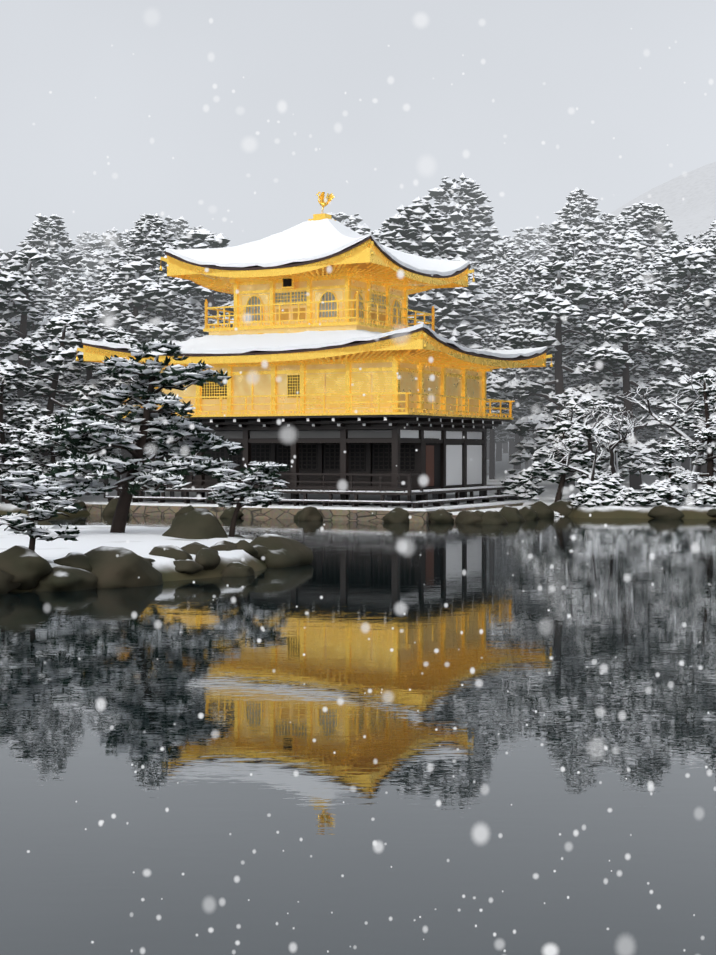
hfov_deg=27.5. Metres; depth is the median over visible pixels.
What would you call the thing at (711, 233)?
forest tree
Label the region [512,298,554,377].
forest tree
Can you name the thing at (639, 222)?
forest tree
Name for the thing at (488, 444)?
forest tree
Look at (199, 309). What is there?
forest tree
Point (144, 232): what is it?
forest tree
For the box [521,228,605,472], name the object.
forest tree
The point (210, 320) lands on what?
forest tree
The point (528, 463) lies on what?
forest tree
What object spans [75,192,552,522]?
kinkaku pavilion
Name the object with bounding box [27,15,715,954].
snowfall flakes
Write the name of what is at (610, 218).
forest tree
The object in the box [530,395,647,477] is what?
garden pine tree
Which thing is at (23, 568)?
shore rocks
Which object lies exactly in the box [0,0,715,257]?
sky
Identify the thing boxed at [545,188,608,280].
forest tree
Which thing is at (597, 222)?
forest tree
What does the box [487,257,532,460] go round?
forest tree
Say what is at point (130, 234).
forest tree
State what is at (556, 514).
snow patch
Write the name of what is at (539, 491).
garden shrub
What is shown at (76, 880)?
pond water
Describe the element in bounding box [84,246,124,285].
forest tree
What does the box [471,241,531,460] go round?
forest tree
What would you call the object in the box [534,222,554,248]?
forest tree
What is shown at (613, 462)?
garden bare tree
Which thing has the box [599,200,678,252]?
forest tree
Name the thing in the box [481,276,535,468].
forest tree
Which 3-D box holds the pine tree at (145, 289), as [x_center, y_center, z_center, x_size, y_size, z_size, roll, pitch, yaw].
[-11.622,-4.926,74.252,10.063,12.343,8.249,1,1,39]
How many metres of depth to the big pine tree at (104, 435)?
38.88 m
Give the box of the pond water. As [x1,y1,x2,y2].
[0,514,715,954]
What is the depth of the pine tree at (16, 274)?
70.42 m
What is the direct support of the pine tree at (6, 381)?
on the terrain ground
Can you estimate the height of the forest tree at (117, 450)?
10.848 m
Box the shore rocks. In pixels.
[0,497,715,594]
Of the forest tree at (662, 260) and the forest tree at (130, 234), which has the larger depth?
the forest tree at (130, 234)
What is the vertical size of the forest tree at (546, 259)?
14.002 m
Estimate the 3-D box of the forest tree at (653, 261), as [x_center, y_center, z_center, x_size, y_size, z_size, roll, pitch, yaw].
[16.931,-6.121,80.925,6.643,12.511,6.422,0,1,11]
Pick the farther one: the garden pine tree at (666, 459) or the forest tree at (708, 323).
the forest tree at (708, 323)
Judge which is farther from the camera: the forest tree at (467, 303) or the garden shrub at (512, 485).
the forest tree at (467, 303)
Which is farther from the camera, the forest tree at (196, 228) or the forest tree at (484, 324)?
the forest tree at (196, 228)
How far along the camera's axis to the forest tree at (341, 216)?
99.08 m
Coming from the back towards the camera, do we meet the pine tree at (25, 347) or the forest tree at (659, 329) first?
the forest tree at (659, 329)
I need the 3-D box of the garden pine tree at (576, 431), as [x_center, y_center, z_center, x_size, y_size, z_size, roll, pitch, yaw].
[8.931,-0.572,63.729,4.231,3.824,2.621,0,1,2]
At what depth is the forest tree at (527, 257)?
115.27 m
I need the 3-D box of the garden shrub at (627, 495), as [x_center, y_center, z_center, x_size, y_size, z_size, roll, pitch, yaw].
[11.181,0.800,60.172,1.496,0.976,1.362,1,1,27]
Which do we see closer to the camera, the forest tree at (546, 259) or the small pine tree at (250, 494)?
the small pine tree at (250, 494)
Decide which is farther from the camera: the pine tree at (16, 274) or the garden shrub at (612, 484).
the pine tree at (16, 274)
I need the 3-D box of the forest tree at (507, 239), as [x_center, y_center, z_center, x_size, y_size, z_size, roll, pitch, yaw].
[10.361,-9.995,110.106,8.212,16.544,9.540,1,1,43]
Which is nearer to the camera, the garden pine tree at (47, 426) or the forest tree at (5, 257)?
the garden pine tree at (47, 426)
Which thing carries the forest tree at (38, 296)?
on the terrain ground
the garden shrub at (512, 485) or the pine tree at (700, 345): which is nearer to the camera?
the garden shrub at (512, 485)
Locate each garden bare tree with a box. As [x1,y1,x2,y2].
[547,431,614,497]
[554,399,645,498]
[618,371,715,491]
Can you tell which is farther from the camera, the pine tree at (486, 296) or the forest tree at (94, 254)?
the forest tree at (94, 254)
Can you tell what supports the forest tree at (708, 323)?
on the terrain ground
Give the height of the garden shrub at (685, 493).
1.210 m
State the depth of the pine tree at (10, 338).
71.58 m
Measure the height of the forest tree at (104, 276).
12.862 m
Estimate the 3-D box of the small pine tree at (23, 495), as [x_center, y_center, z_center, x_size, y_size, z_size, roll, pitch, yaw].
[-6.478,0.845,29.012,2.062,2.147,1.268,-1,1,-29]
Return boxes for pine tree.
[0,247,72,453]
[0,308,22,415]
[0,314,125,473]
[0,370,59,501]
[0,428,48,503]
[0,468,82,550]
[5,306,140,494]
[11,415,95,480]
[29,338,244,532]
[53,261,211,478]
[157,228,233,335]
[206,459,289,536]
[350,223,380,237]
[408,255,536,415]
[486,260,658,486]
[514,421,609,501]
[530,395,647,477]
[545,286,707,489]
[640,260,715,484]
[645,440,695,504]
[653,238,715,454]
[658,372,715,487]
[689,424,715,459]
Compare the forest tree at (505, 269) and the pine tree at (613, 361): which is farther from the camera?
the forest tree at (505, 269)
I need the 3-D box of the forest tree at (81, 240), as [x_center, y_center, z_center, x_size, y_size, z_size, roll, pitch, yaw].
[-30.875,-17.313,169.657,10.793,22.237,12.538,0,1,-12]
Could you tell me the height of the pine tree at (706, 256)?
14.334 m
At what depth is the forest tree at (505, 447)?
99.65 m
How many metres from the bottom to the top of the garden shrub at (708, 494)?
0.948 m
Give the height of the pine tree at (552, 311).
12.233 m
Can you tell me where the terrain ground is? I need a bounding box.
[0,162,715,591]
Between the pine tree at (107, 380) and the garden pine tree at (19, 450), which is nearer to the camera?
the garden pine tree at (19, 450)
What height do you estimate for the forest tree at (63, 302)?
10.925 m
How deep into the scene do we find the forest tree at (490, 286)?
84.55 m
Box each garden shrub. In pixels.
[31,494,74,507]
[494,468,544,494]
[501,475,540,500]
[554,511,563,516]
[569,478,613,507]
[578,471,626,502]
[611,485,649,505]
[634,480,683,505]
[655,478,688,501]
[682,484,715,506]
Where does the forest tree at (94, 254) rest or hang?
on the terrain ground
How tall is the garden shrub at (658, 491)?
1.159 m
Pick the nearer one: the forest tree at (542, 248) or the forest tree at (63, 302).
the forest tree at (63, 302)
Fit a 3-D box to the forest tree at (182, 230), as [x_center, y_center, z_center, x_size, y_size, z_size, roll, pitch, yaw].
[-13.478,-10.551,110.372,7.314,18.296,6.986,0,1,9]
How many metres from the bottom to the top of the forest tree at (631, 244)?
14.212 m
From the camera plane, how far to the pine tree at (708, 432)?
62.47 m
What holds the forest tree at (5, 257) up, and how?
on the terrain ground
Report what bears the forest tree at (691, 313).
on the terrain ground
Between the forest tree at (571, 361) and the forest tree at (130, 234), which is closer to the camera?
the forest tree at (571, 361)
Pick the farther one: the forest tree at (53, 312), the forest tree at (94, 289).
the forest tree at (94, 289)
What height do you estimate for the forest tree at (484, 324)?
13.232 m
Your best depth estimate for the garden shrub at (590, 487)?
59.93 m
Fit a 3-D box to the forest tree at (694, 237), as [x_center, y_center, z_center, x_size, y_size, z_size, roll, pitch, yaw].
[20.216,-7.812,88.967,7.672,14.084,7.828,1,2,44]
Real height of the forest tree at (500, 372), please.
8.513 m
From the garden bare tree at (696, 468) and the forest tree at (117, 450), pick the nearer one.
the garden bare tree at (696, 468)
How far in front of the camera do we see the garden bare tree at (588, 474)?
61.92 m
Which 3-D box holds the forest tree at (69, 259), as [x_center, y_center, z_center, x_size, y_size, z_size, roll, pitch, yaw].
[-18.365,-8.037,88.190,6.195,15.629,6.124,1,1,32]
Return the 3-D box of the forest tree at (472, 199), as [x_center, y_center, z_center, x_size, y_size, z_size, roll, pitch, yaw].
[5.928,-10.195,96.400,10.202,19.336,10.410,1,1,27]
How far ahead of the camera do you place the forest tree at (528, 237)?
133.49 m
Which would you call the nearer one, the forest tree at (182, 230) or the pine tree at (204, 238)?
the pine tree at (204, 238)
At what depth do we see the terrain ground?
59.87 m
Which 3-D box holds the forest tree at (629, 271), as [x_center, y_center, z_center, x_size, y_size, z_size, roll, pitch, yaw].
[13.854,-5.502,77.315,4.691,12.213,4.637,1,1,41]
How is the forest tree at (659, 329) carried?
on the terrain ground
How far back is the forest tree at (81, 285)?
84.09 m
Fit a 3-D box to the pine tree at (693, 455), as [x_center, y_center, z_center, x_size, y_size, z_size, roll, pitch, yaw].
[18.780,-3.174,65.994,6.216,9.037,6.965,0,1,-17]
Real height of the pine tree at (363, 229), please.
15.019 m
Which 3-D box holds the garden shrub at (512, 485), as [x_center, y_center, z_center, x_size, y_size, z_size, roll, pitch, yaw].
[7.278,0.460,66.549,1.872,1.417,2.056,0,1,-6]
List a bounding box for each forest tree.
[0,249,18,459]
[0,276,65,406]
[16,213,97,306]
[43,309,62,337]
[47,275,97,315]
[48,288,81,315]
[48,330,80,405]
[67,296,135,483]
[72,231,111,264]
[80,227,128,285]
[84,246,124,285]
[91,285,101,296]
[93,249,183,342]
[103,213,208,383]
[113,296,130,454]
[123,220,168,458]
[164,216,194,249]
[187,226,202,229]
[191,292,233,333]
[191,319,227,334]
[326,212,362,227]
[374,202,489,398]
[398,173,506,276]
[412,249,493,342]
[469,276,530,436]
[470,235,517,448]
[470,329,531,479]
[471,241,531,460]
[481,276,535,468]
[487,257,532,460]
[487,442,489,459]
[494,260,555,462]
[502,391,531,468]
[503,442,507,452]
[508,226,536,253]
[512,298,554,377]
[518,245,537,259]
[520,239,550,438]
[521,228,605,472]
[529,216,615,284]
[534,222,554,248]
[534,250,579,265]
[542,280,640,478]
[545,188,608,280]
[577,212,619,248]
[578,257,664,478]
[587,258,674,468]
[597,232,666,428]
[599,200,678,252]
[620,203,684,461]
[625,240,715,469]
[645,254,680,469]
[650,263,715,413]
[650,282,715,415]
[657,269,709,471]
[680,231,708,454]
[701,223,715,466]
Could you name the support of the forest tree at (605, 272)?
on the terrain ground
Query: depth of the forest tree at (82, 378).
75.03 m
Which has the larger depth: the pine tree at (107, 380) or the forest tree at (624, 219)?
the forest tree at (624, 219)
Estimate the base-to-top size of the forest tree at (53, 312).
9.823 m
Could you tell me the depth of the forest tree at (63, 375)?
75.78 m
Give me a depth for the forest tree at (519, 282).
81.82 m

